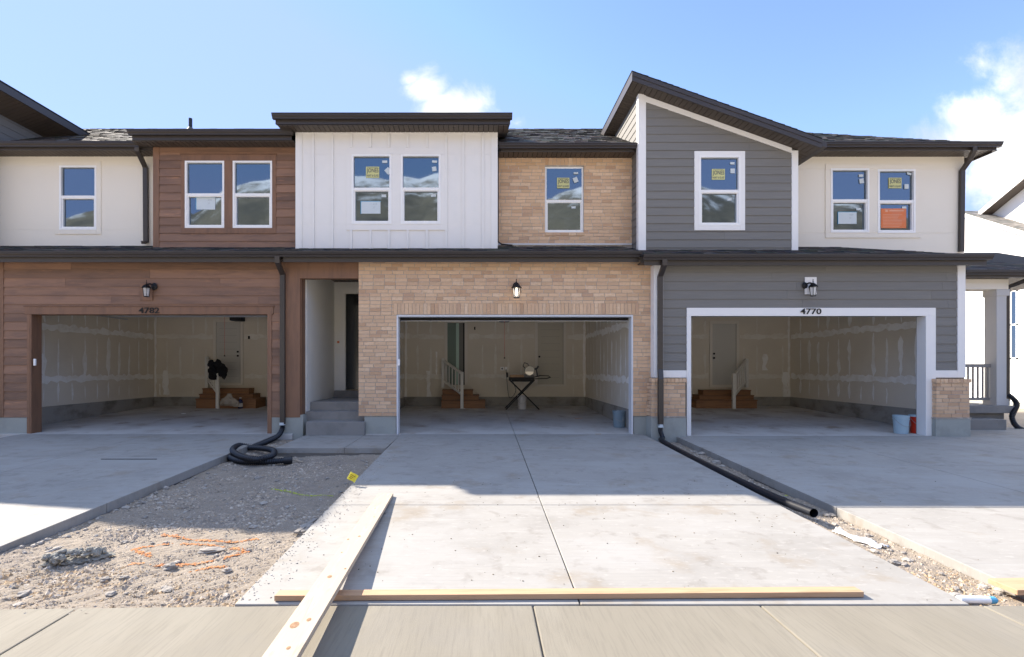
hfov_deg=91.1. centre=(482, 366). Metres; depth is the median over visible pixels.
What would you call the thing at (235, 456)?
drain hose
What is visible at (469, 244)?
townhouse
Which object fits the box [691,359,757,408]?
wooden steps
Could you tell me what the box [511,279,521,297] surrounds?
wall lantern
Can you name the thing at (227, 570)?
stone
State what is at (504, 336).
door opener
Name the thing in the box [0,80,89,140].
roof
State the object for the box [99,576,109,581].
stone
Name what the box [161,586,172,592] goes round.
stone
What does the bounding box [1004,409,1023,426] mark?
ground
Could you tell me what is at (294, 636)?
lumber plank
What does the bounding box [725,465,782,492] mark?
slab bed
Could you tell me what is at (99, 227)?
townhouse
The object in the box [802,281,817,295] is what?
wall lantern
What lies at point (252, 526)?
stone
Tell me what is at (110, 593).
stone
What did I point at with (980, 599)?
caulk tube
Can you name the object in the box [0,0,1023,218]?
sky
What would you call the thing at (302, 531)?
stone
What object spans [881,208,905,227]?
notice sheet
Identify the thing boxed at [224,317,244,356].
door opener
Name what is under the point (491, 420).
garage floor
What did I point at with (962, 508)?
driveway
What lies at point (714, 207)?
window
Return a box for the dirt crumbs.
[189,407,995,600]
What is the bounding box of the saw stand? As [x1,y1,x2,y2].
[505,375,550,409]
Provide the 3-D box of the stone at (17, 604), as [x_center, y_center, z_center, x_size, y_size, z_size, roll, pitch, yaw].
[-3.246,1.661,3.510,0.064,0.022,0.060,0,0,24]
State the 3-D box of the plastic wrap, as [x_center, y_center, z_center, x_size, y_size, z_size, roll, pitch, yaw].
[3.622,1.631,4.814,0.157,0.081,0.480,0,0,-19]
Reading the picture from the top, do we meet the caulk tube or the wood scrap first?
the wood scrap
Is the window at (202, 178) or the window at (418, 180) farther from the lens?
the window at (202, 178)
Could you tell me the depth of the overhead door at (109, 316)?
12.82 m
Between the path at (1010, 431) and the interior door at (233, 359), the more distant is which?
the interior door at (233, 359)
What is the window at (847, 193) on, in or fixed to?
in the townhouse at (881, 337)
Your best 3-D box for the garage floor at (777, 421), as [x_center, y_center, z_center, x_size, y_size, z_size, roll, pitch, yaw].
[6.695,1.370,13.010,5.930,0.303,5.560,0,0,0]
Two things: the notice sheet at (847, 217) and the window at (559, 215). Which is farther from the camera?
the notice sheet at (847, 217)
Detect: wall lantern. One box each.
[142,280,156,296]
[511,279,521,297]
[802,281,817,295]
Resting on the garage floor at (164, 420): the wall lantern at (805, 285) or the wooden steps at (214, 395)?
the wooden steps at (214, 395)
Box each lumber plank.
[262,493,392,656]
[988,578,1023,594]
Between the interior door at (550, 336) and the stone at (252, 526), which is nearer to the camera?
the stone at (252, 526)
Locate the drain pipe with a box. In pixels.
[658,425,817,517]
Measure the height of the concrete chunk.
0.153 m
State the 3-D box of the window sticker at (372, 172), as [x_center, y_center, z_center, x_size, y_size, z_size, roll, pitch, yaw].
[-2.420,-4.286,11.043,0.291,0.244,0.003,0,0,0]
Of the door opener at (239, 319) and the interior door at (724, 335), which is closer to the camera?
the door opener at (239, 319)
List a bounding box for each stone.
[13,602,23,606]
[16,589,32,597]
[45,546,62,551]
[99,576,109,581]
[105,590,116,596]
[118,575,129,579]
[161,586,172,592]
[162,562,177,570]
[197,546,224,553]
[221,567,232,572]
[222,593,229,598]
[248,524,257,528]
[297,529,307,534]
[300,523,312,528]
[887,559,900,565]
[900,562,908,566]
[902,557,913,561]
[949,592,961,596]
[977,584,989,588]
[992,590,1006,596]
[994,587,1006,593]
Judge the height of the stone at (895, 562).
0.050 m
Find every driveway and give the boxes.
[0,434,275,552]
[235,434,968,608]
[677,436,1023,599]
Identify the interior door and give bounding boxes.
[213,319,242,384]
[535,321,565,385]
[709,321,738,386]
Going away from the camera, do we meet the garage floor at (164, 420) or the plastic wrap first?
the plastic wrap
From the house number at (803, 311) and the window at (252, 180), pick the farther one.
the window at (252, 180)
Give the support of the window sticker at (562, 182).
attached to the townhouse at (469, 244)
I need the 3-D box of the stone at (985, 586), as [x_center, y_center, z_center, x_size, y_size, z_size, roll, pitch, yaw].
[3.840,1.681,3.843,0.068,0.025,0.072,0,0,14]
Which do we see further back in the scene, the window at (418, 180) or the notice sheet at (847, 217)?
the notice sheet at (847, 217)
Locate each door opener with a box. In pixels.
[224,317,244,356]
[499,321,508,358]
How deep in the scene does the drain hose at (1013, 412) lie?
11.52 m
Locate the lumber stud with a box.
[274,587,863,600]
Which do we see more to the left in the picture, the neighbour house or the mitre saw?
the mitre saw
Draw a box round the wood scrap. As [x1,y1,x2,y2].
[294,518,317,533]
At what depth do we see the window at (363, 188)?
11.05 m
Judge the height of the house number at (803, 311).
0.117 m
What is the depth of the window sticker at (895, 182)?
11.77 m
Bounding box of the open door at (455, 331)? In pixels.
[445,321,466,384]
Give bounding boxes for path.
[276,435,399,452]
[970,427,1023,435]
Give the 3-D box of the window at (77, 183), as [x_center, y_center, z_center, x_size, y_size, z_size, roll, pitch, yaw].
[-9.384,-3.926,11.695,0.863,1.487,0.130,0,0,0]
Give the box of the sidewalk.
[0,606,1023,656]
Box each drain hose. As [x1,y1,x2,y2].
[227,423,291,464]
[1007,394,1023,428]
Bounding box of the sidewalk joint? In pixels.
[533,609,543,656]
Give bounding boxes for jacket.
[207,359,227,379]
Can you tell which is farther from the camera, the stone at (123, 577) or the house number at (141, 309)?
the house number at (141, 309)
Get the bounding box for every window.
[59,165,95,229]
[185,161,223,227]
[233,161,271,227]
[352,154,390,223]
[401,154,440,223]
[545,167,582,231]
[699,155,740,225]
[831,168,868,232]
[878,169,915,232]
[1010,290,1017,358]
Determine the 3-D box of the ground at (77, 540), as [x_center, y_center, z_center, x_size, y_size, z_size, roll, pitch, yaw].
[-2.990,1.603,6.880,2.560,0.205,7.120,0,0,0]
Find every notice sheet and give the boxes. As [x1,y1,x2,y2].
[196,197,215,209]
[361,201,380,213]
[838,212,856,223]
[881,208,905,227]
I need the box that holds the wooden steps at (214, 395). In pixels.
[195,357,265,408]
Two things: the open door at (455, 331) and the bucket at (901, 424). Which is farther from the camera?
the open door at (455, 331)
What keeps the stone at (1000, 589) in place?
on the ground at (913, 567)
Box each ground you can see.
[0,440,379,613]
[659,442,1023,605]
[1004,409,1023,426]
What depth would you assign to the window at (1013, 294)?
18.85 m
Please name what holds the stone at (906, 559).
on the ground at (913, 567)
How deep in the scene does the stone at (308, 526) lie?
5.12 m
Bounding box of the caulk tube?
[956,595,998,603]
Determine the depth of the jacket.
14.89 m
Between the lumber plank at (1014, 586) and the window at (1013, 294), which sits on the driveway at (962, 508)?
the lumber plank at (1014, 586)
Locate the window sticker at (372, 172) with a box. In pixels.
[366,167,378,177]
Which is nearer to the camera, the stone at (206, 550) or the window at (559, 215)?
the stone at (206, 550)
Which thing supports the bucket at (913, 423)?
on the garage floor at (777, 421)
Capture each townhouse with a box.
[0,118,358,439]
[271,112,651,435]
[598,71,1023,442]
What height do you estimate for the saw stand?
1.011 m
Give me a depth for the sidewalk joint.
3.10 m
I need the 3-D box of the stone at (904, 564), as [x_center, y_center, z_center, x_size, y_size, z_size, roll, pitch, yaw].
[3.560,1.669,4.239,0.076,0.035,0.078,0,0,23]
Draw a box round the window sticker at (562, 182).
[557,178,568,187]
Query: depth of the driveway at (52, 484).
7.27 m
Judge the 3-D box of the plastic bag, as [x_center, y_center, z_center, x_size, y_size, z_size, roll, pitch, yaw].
[-7.409,0.970,14.688,0.575,0.410,0.187,0,0,0]
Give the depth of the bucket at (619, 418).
11.25 m
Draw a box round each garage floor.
[0,406,292,439]
[365,406,629,434]
[691,406,924,435]
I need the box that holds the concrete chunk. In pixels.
[40,546,115,566]
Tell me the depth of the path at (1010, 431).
10.83 m
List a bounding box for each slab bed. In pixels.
[276,449,381,456]
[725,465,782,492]
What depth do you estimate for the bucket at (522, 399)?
14.73 m
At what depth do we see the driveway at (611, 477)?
4.74 m
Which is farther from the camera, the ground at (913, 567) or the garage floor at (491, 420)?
the garage floor at (491, 420)
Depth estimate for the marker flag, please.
6.45 m
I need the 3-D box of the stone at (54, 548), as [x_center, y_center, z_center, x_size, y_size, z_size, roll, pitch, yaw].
[-3.924,1.671,4.597,0.055,0.030,0.166,0,0,6]
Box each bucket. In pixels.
[517,395,526,408]
[612,410,625,427]
[892,415,910,433]
[908,414,915,432]
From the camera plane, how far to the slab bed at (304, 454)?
8.90 m
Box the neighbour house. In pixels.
[964,173,1023,408]
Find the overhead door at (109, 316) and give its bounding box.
[93,315,266,319]
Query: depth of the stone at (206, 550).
4.55 m
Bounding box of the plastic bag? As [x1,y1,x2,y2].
[220,393,238,406]
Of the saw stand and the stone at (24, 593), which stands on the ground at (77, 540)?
the stone at (24, 593)
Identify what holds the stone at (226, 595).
on the ground at (77, 540)
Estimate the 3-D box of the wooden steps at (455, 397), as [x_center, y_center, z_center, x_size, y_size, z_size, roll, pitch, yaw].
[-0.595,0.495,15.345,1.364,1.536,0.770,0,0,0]
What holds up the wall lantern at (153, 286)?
attached to the townhouse at (99, 227)
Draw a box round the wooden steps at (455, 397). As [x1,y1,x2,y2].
[441,358,484,407]
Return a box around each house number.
[139,308,158,312]
[801,308,821,313]
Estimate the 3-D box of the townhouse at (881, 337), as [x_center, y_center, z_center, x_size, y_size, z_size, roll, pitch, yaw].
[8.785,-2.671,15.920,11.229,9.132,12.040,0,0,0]
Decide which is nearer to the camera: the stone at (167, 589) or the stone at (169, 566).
the stone at (167, 589)
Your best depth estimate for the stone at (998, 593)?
3.69 m
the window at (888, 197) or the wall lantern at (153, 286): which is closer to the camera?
the wall lantern at (153, 286)
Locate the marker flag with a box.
[347,472,357,485]
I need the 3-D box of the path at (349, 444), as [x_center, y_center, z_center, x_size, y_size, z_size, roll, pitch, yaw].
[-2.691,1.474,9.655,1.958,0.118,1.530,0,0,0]
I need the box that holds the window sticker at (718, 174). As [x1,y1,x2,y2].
[712,169,724,179]
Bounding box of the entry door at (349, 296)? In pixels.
[340,287,358,389]
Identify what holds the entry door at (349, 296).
in the townhouse at (469, 244)
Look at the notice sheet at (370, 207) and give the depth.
11.06 m
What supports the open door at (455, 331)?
in the townhouse at (469, 244)
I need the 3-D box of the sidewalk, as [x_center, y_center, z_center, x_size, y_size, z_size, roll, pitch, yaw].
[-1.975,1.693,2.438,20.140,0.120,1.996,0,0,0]
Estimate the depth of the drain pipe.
6.38 m
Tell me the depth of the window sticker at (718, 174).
11.04 m
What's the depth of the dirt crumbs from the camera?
4.89 m
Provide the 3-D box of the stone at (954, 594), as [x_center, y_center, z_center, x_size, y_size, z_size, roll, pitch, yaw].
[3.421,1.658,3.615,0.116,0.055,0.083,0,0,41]
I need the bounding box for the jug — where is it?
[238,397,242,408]
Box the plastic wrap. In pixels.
[832,526,890,548]
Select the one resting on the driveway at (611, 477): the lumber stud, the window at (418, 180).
the lumber stud
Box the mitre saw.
[523,362,538,376]
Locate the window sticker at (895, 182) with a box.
[889,178,901,187]
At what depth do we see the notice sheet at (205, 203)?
11.34 m

